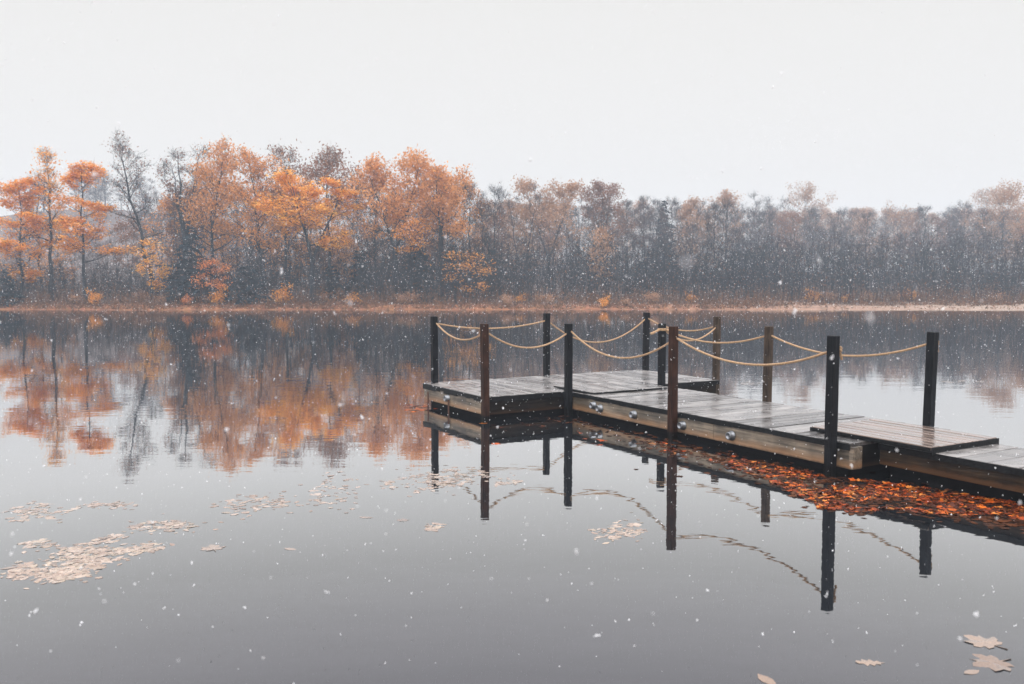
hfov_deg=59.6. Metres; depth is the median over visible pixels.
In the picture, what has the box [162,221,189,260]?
bare tree
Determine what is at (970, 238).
bare tree
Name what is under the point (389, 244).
bare tree
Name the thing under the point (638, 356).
rope
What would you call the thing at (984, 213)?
bare tree
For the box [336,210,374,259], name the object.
bare tree
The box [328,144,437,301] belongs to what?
maple tree
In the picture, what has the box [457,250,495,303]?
maple sapling
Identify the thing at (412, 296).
shrub
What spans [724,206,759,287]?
bare tree
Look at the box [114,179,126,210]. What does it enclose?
bare tree
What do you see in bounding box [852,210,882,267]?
bare tree
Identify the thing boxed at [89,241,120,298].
bare tree
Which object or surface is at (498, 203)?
bare tree
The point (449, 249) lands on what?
evergreen tree
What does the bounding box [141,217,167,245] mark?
bare tree
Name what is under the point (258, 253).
bare tree
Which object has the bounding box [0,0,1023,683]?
falling snow
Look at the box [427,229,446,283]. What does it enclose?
bare tree
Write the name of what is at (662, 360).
dock post
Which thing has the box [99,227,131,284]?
bare tree
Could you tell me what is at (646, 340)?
dock post
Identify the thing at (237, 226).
bare tree
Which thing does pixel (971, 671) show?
fallen leaf
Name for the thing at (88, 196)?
bare tree
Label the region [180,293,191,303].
shrub
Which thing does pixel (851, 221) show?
bare tree
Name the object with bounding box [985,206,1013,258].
bare tree
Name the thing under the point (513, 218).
bare tree
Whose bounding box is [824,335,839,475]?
dock post
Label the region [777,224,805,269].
bare tree
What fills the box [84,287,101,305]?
shrub
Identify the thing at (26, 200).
maple tree
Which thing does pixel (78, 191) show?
bare tree
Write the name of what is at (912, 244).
bare tree
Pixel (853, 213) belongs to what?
bare tree
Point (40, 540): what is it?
fallen leaf
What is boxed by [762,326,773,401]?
dock post
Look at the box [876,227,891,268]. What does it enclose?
bare tree
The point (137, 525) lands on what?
fallen leaf
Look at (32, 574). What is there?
fallen leaf
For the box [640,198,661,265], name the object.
bare tree
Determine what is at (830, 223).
bare tree
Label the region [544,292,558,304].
shrub
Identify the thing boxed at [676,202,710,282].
bare tree
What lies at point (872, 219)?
bare tree
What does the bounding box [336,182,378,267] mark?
bare tree
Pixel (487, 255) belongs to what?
evergreen tree
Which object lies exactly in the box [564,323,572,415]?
dock post
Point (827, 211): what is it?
bare tree
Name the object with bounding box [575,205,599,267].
bare tree
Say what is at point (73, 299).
shrub
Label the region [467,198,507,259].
bare tree
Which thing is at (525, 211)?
bare tree
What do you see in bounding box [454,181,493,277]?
bare tree
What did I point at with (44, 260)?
bare tree
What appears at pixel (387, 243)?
bare tree
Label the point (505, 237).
bare tree
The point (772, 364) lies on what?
rope
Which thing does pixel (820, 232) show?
bare tree
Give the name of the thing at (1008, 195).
maple tree
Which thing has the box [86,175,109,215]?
bare tree
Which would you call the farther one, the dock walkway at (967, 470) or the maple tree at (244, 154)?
the maple tree at (244, 154)
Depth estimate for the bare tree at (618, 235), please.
130.90 m
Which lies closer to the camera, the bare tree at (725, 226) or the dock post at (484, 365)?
the dock post at (484, 365)
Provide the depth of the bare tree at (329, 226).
86.40 m
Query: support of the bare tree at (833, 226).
on the ground
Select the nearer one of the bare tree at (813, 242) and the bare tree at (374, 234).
the bare tree at (374, 234)
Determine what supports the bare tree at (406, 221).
on the ground
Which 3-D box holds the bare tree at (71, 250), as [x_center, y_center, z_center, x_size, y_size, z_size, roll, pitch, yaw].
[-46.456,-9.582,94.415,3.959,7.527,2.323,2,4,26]
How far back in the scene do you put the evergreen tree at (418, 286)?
70.47 m
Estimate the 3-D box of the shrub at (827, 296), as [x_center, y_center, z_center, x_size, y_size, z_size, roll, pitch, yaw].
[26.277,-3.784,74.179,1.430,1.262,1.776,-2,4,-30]
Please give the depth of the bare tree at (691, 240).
98.52 m
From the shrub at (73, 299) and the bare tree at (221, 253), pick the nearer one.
the shrub at (73, 299)
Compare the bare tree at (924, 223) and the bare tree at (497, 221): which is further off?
the bare tree at (924, 223)
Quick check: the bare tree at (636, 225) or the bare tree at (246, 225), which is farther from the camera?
the bare tree at (636, 225)
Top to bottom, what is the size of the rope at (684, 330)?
0.217 m
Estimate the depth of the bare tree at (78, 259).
72.88 m
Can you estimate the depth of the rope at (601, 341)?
16.39 m
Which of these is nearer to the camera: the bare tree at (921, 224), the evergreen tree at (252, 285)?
the evergreen tree at (252, 285)
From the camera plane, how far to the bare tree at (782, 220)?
121.73 m
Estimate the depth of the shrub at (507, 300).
65.91 m
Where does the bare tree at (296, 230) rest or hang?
on the ground
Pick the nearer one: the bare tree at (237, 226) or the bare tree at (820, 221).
the bare tree at (237, 226)
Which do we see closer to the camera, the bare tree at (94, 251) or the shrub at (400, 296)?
the shrub at (400, 296)
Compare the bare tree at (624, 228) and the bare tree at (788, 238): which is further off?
the bare tree at (788, 238)
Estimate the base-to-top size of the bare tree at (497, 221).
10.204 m
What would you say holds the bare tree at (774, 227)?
on the ground
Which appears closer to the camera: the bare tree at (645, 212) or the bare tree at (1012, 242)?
the bare tree at (645, 212)
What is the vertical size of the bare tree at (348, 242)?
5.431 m
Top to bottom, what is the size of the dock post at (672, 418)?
1.992 m
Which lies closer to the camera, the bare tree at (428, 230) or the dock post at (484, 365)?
the dock post at (484, 365)
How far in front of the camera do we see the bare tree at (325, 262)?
73.78 m
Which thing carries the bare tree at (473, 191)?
on the ground
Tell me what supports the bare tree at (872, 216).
on the ground
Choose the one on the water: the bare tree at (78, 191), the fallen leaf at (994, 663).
the fallen leaf at (994, 663)
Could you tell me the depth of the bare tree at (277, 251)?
72.70 m
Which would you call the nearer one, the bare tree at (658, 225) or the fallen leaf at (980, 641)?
the fallen leaf at (980, 641)
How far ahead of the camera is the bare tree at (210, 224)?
84.21 m
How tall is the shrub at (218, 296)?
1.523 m
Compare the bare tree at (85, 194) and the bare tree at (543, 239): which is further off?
the bare tree at (85, 194)
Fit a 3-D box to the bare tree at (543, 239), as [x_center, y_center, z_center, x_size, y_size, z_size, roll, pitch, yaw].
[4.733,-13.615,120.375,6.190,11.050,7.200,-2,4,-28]
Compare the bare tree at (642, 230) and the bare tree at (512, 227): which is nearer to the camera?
the bare tree at (512, 227)
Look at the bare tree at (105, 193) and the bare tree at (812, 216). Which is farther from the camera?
the bare tree at (105, 193)
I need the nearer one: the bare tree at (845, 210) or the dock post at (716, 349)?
the dock post at (716, 349)
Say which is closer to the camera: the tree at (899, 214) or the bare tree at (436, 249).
the bare tree at (436, 249)
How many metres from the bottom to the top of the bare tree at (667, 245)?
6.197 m
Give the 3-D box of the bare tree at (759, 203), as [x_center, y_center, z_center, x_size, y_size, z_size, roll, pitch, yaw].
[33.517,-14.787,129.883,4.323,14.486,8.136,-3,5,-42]
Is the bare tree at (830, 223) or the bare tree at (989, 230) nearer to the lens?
the bare tree at (830, 223)
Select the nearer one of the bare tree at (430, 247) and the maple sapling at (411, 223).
the maple sapling at (411, 223)
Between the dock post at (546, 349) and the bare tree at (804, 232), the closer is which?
the dock post at (546, 349)
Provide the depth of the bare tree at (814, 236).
133.56 m
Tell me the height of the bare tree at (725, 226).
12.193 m
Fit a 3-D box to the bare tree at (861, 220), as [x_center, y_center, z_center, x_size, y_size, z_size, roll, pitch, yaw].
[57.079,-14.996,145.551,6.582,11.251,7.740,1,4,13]
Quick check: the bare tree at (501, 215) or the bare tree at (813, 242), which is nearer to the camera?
the bare tree at (501, 215)
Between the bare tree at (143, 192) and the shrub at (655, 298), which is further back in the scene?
the bare tree at (143, 192)
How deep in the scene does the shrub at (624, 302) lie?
66.30 m
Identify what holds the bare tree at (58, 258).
on the ground
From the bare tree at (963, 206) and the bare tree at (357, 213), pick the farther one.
the bare tree at (963, 206)
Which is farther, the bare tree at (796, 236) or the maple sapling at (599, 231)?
the bare tree at (796, 236)
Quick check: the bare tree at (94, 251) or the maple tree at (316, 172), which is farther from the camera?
the bare tree at (94, 251)
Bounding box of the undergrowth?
[0,215,1023,309]
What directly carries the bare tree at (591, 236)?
on the ground
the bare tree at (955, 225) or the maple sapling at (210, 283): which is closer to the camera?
the maple sapling at (210, 283)
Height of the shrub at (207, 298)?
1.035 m
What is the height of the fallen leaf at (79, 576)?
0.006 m
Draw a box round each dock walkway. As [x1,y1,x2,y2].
[572,385,949,474]
[878,443,1023,503]
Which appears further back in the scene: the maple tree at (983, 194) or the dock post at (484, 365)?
the maple tree at (983, 194)
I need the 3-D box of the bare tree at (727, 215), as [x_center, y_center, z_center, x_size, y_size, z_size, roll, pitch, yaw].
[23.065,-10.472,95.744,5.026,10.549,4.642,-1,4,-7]
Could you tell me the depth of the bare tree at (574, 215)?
113.99 m
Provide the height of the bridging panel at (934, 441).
0.081 m
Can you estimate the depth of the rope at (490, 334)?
13.05 m
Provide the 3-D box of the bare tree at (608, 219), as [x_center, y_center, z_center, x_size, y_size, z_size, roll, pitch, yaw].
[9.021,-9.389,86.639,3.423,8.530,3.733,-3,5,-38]
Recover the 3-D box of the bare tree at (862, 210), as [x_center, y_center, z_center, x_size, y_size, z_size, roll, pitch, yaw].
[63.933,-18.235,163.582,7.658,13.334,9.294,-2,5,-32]
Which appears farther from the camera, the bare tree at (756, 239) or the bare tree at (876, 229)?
the bare tree at (876, 229)
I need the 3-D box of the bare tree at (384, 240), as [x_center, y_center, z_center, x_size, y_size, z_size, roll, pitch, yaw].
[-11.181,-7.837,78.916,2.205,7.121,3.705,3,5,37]
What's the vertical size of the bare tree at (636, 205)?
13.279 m
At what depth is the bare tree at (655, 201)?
101.58 m
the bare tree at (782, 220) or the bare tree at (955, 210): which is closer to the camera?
the bare tree at (782, 220)
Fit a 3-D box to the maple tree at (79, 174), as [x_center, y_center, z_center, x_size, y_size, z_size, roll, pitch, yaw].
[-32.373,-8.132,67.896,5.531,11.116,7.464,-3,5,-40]
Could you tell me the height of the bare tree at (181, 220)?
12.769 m
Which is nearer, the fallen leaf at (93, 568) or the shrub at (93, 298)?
the fallen leaf at (93, 568)
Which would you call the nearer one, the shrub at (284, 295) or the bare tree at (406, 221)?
the shrub at (284, 295)
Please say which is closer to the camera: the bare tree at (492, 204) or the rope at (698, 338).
the rope at (698, 338)
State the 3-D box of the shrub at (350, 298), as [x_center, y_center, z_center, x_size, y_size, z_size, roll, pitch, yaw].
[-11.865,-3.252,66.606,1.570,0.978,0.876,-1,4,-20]
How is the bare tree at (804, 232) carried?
on the ground
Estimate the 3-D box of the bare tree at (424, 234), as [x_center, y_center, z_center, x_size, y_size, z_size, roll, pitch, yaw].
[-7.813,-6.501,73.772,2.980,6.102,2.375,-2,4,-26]
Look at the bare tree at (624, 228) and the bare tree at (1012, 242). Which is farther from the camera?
the bare tree at (1012, 242)
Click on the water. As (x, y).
(752, 556)
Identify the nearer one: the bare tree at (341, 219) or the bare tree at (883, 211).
the bare tree at (341, 219)
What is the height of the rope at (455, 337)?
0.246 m
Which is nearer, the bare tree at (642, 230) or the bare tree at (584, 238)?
the bare tree at (584, 238)
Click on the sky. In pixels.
(383, 17)
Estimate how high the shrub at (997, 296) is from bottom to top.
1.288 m
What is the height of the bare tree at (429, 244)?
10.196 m
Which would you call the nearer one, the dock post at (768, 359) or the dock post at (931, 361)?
the dock post at (931, 361)
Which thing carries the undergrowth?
on the ground
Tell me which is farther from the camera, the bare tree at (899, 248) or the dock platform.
the bare tree at (899, 248)
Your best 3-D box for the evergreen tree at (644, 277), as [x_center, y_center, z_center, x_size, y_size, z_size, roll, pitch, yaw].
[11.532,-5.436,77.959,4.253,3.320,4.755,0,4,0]
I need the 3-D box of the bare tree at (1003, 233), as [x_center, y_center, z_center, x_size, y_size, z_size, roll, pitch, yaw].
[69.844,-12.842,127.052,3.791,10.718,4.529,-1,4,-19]
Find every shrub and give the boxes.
[68,292,82,303]
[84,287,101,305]
[153,294,164,301]
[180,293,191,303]
[200,291,214,302]
[208,285,227,304]
[271,282,292,304]
[319,290,333,301]
[344,292,362,302]
[394,291,408,303]
[403,289,420,303]
[503,295,514,305]
[516,292,526,300]
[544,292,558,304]
[597,296,609,307]
[620,298,630,304]
[641,292,658,301]
[648,292,660,303]
[685,291,697,302]
[804,287,821,301]
[822,289,837,301]
[863,289,873,301]
[987,291,1006,303]
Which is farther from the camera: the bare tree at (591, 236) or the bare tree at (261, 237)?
the bare tree at (591, 236)
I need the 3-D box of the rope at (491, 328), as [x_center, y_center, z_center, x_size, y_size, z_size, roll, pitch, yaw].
[-0.307,-0.289,15.213,2.251,0.142,0.029,-2,5,-33]
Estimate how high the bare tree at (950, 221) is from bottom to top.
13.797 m
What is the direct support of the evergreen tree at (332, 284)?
on the ground
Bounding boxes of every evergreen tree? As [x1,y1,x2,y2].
[0,270,24,306]
[154,226,226,303]
[215,266,271,304]
[314,265,348,300]
[335,249,379,297]
[390,239,438,302]
[421,245,475,301]
[461,249,517,297]
[624,261,664,294]
[646,200,675,281]
[974,273,1022,293]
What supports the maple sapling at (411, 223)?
on the ground
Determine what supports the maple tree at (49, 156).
on the ground
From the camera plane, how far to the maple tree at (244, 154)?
67.99 m
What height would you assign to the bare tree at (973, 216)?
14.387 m
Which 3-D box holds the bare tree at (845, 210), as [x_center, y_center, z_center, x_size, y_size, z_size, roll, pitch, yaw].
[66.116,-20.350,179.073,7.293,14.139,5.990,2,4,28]
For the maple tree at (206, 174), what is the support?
on the ground
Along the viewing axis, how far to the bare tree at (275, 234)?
86.03 m
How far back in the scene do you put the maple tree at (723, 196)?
120.66 m
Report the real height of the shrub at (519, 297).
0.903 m
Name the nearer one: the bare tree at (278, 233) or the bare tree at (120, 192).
the bare tree at (278, 233)
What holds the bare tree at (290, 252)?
on the ground
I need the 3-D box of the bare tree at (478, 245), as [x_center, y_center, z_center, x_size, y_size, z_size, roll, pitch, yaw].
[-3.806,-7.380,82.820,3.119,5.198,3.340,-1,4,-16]
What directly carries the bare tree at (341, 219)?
on the ground
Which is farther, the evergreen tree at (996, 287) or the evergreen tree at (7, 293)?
the evergreen tree at (996, 287)
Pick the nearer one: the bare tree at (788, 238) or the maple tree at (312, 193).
the maple tree at (312, 193)
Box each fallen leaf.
[17,561,34,567]
[25,571,46,577]
[32,538,47,543]
[37,574,56,579]
[73,575,89,577]
[86,565,103,570]
[92,558,112,563]
[127,524,143,528]
[200,545,224,550]
[758,674,775,683]
[855,659,882,665]
[963,635,1007,649]
[964,670,978,673]
[972,654,1012,670]
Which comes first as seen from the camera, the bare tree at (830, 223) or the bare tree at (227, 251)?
the bare tree at (227, 251)
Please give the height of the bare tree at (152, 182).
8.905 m
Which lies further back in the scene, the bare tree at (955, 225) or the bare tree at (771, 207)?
the bare tree at (771, 207)
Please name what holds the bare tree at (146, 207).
on the ground
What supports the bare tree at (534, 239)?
on the ground
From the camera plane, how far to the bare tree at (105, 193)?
161.28 m
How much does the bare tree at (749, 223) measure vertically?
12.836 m
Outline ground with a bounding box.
[0,209,1023,309]
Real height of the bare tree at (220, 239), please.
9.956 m
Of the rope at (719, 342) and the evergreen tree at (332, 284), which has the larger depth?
the evergreen tree at (332, 284)
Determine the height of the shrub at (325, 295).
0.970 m
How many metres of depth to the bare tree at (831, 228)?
167.40 m
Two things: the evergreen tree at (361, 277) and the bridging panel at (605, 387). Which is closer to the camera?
the bridging panel at (605, 387)
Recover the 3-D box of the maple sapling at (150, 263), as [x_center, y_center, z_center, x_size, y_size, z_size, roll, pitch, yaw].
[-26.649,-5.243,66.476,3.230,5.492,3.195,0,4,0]
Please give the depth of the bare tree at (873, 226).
182.93 m
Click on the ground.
(489, 307)
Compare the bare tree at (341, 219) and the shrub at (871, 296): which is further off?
the bare tree at (341, 219)
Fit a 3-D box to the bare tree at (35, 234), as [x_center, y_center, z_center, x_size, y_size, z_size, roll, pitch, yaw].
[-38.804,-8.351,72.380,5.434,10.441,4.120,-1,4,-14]
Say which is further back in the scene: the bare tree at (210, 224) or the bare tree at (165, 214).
the bare tree at (210, 224)
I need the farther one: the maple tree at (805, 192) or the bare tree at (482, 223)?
the maple tree at (805, 192)
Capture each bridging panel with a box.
[554,381,667,393]
[810,419,998,455]
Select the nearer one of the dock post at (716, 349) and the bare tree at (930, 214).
the dock post at (716, 349)
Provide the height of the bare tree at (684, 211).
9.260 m
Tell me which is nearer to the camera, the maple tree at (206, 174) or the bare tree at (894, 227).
the maple tree at (206, 174)
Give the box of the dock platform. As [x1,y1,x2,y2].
[423,370,719,419]
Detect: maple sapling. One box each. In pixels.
[128,237,172,298]
[189,255,233,303]
[388,215,432,303]
[430,248,469,303]
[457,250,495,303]
[577,223,623,299]
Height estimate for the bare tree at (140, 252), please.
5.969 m
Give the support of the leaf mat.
on the water
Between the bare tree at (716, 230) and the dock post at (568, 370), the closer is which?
the dock post at (568, 370)
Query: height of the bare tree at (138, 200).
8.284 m
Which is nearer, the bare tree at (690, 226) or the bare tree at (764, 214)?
the bare tree at (690, 226)
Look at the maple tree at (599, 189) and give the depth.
96.87 m
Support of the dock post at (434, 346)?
in the water
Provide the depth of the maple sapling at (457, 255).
67.22 m
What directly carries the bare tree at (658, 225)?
on the ground
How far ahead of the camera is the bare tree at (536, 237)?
133.31 m
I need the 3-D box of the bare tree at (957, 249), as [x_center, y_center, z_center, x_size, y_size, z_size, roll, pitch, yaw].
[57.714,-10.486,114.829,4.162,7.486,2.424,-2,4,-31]
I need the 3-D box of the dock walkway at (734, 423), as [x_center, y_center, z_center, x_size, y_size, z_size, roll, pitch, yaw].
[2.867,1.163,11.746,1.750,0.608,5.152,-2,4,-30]
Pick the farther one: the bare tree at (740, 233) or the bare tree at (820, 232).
the bare tree at (820, 232)
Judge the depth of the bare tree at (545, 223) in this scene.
108.33 m
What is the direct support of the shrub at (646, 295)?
on the ground
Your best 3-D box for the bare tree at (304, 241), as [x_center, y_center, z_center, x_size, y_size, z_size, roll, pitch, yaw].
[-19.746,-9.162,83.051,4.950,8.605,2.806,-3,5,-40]
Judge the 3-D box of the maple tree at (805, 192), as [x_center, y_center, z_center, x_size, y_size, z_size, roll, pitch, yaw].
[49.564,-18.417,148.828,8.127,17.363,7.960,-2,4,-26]
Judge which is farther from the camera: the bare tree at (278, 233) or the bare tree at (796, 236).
the bare tree at (796, 236)
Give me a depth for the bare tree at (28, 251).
87.33 m
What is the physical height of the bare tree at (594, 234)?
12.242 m
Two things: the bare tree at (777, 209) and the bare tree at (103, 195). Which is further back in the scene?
the bare tree at (103, 195)
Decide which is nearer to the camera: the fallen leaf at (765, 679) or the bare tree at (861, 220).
the fallen leaf at (765, 679)
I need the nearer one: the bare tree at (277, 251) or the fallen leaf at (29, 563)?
the fallen leaf at (29, 563)
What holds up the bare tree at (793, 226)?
on the ground
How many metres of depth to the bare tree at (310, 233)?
83.42 m
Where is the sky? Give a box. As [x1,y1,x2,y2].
[0,0,1023,271]
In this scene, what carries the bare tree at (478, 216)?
on the ground
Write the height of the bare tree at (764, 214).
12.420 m
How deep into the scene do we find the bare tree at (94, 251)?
86.84 m
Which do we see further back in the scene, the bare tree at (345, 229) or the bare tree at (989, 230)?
the bare tree at (989, 230)
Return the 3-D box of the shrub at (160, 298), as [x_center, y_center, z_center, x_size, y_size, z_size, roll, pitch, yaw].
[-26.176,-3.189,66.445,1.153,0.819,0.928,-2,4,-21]
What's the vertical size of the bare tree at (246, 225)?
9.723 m
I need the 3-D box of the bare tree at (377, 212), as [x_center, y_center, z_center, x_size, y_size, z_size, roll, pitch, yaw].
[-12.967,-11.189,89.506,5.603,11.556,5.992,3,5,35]
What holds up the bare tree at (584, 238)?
on the ground
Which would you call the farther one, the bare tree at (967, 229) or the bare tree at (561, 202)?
the bare tree at (967, 229)
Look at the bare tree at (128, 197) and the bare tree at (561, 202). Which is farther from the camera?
the bare tree at (561, 202)
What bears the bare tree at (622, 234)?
on the ground
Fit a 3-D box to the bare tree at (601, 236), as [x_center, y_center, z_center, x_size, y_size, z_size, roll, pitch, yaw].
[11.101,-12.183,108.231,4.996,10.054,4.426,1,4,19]
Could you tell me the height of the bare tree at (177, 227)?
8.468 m
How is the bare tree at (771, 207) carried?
on the ground
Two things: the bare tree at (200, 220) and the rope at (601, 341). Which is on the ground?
the bare tree at (200, 220)
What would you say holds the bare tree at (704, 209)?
on the ground
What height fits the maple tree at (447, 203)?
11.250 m
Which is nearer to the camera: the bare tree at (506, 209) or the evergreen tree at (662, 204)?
the bare tree at (506, 209)
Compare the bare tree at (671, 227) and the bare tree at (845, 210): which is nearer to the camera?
the bare tree at (671, 227)
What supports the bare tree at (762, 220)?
on the ground
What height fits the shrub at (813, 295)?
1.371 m
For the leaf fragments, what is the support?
on the water
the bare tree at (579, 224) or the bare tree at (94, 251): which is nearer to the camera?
the bare tree at (94, 251)
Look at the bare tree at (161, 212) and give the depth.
72.97 m
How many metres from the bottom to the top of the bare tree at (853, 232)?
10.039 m
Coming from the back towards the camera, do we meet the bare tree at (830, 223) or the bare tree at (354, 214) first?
the bare tree at (830, 223)
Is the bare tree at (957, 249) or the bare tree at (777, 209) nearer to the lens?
the bare tree at (957, 249)
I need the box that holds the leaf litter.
[522,415,1023,533]
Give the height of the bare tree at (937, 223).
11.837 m
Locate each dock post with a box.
[430,316,437,403]
[480,324,489,422]
[543,313,549,375]
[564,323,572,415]
[642,312,649,370]
[657,323,665,385]
[667,326,678,439]
[712,316,720,394]
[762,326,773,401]
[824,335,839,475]
[922,332,938,426]
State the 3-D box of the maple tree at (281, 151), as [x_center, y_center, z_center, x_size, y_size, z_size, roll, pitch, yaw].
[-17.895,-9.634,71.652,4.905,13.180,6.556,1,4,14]
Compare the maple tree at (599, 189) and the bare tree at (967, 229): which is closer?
the maple tree at (599, 189)
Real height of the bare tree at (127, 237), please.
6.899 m
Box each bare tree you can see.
[2,181,63,287]
[3,253,16,277]
[15,227,37,273]
[31,213,88,292]
[36,251,55,277]
[59,215,85,275]
[64,218,99,286]
[69,179,92,210]
[74,171,97,215]
[76,180,99,212]
[77,174,108,220]
[84,229,103,271]
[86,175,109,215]
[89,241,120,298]
[93,173,117,215]
[96,180,112,218]
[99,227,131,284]
[100,130,172,297]
[110,218,147,284]
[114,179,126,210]
[128,197,166,279]
[129,178,149,212]
[130,174,157,219]
[131,229,157,282]
[132,188,173,287]
[136,195,157,226]
[139,192,208,294]
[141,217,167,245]
[149,144,212,275]
[160,176,208,269]
[161,205,186,269]
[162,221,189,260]
[189,179,210,267]
[191,205,233,266]
[192,182,235,259]
[194,182,254,282]
[204,217,247,289]
[215,217,249,286]
[217,180,254,266]
[227,198,267,265]
[237,195,276,271]
[246,181,315,292]
[248,229,273,272]
[257,228,284,297]
[259,181,303,282]
[260,186,286,277]
[268,184,313,285]
[281,201,319,285]
[290,175,336,277]
[308,196,348,281]
[315,236,341,275]
[321,210,357,260]
[325,225,360,284]
[331,235,360,293]
[334,176,381,261]
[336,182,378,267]
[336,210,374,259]
[356,217,385,263]
[357,189,393,291]
[358,173,401,278]
[368,220,405,267]
[369,199,404,288]
[380,191,429,268]
[384,196,410,284]
[400,230,436,270]
[402,187,443,263]
[414,190,449,277]
[421,175,488,291]
[424,186,475,285]
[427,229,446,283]
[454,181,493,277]
[459,235,483,277]
[462,199,500,296]
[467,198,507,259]
[468,181,516,273]
[468,196,490,236]
[468,201,511,258]
[473,224,495,269]
[485,199,507,273]
[491,197,523,267]
[493,181,547,295]
[495,201,533,267]
[502,222,523,259]
[506,206,544,282]
[521,211,547,280]
[522,205,558,276]
[526,203,566,278]
[537,207,566,281]
[550,202,581,276]
[556,201,588,270]
[557,198,586,266]
[559,229,587,278]
[568,205,594,271]
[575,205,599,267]
[582,204,612,275]
[584,219,605,268]
[587,202,621,283]
[593,201,617,274]
[608,218,623,272]
[610,207,636,269]
[612,200,642,270]
[612,200,645,281]
[622,205,652,262]
[623,198,655,259]
[625,194,660,278]
[629,197,659,270]
[634,213,650,259]
[635,205,678,265]
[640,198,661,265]
[653,196,687,276]
[660,228,672,269]
[667,199,712,264]
[667,204,711,266]
[671,204,688,281]
[672,195,714,266]
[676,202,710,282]
[677,222,704,270]
[688,197,721,283]
[693,202,725,271]
[694,222,730,272]
[699,202,723,275]
[709,197,746,274]
[709,203,743,273]
[724,189,765,263]
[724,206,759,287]
[730,207,765,252]
[730,221,751,261]
[744,221,770,275]
[745,202,779,290]
[745,210,765,266]
[749,210,779,284]
[756,195,798,261]
[760,203,780,270]
[764,209,784,267]
[766,210,789,253]
[769,209,807,277]
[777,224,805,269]
[783,210,807,251]
[787,211,819,278]
[792,206,832,272]
[792,212,822,271]
[798,209,826,285]
[802,225,820,267]
[805,211,846,273]
[807,220,828,268]
[811,206,823,265]
[813,207,839,259]
[816,211,844,268]
[822,222,851,288]
[827,209,855,283]
[835,205,857,272]
[837,206,877,275]
[837,207,869,255]
[838,219,860,285]
[839,207,870,264]
[843,216,880,269]
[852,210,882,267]
[858,206,881,251]
[859,210,884,262]
[864,225,887,270]
[866,209,895,273]
[875,208,904,267]
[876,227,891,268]
[877,206,915,279]
[885,233,910,276]
[888,208,924,270]
[893,211,927,259]
[901,230,926,286]
[906,203,945,280]
[911,205,933,266]
[916,212,946,257]
[931,214,954,272]
[934,207,976,283]
[937,203,963,265]
[940,200,980,280]
[941,208,969,275]
[941,209,980,270]
[948,232,969,269]
[951,213,985,280]
[958,205,978,269]
[970,207,999,273]
[974,210,1006,273]
[981,211,1002,262]
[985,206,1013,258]
[989,210,1011,262]
[992,215,1014,272]
[1001,212,1023,269]
[1004,210,1023,270]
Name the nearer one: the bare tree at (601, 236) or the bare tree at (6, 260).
the bare tree at (6, 260)
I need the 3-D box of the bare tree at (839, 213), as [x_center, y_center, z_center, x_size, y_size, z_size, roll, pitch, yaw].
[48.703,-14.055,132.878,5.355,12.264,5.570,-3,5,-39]
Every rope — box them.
[436,323,479,340]
[438,320,544,328]
[489,333,565,348]
[550,319,644,342]
[571,331,667,358]
[648,318,712,331]
[650,328,668,334]
[666,327,715,341]
[666,329,763,343]
[676,337,842,365]
[771,335,938,356]
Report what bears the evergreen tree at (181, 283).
on the ground
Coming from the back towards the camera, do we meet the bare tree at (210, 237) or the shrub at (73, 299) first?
the bare tree at (210, 237)
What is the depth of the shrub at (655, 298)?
66.86 m
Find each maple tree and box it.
[0,176,56,300]
[12,146,75,301]
[41,157,132,303]
[170,134,259,280]
[207,143,304,294]
[244,166,367,303]
[247,138,321,297]
[293,141,363,286]
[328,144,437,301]
[408,161,474,302]
[509,174,588,277]
[577,179,638,275]
[694,188,748,286]
[785,180,837,251]
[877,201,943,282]
[963,178,1023,275]
[966,187,1022,270]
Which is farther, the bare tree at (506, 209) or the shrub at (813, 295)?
the bare tree at (506, 209)
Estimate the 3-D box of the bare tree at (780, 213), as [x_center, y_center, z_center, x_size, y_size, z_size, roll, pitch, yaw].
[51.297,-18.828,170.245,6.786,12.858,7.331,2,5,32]
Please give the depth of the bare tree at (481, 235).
93.83 m
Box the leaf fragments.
[0,381,974,588]
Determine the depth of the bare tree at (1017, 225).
115.50 m
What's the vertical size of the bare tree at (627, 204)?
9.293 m
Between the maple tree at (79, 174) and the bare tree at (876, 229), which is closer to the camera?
the maple tree at (79, 174)
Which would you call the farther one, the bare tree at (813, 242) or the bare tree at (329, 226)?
the bare tree at (813, 242)
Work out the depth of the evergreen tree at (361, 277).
71.52 m
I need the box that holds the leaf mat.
[644,439,1023,524]
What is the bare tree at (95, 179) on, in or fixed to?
on the ground
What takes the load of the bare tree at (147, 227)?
on the ground
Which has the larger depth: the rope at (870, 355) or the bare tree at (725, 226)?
the bare tree at (725, 226)
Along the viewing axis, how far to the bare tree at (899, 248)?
110.18 m
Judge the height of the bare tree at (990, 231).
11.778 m
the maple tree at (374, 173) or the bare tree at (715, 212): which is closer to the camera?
the maple tree at (374, 173)
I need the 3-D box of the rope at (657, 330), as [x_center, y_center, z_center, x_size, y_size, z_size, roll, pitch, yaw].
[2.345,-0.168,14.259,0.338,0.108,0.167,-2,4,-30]
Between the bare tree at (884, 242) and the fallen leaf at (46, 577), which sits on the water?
the fallen leaf at (46, 577)
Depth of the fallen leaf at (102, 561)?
6.41 m
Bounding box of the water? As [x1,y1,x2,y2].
[0,310,1023,683]
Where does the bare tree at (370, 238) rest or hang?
on the ground
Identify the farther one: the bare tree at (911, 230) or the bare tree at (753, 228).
the bare tree at (911, 230)
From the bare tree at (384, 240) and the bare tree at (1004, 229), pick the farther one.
the bare tree at (1004, 229)
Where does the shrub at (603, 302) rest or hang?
on the ground
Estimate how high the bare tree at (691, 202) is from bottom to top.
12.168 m
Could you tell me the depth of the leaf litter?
8.50 m
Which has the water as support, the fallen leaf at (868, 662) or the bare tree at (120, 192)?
the fallen leaf at (868, 662)

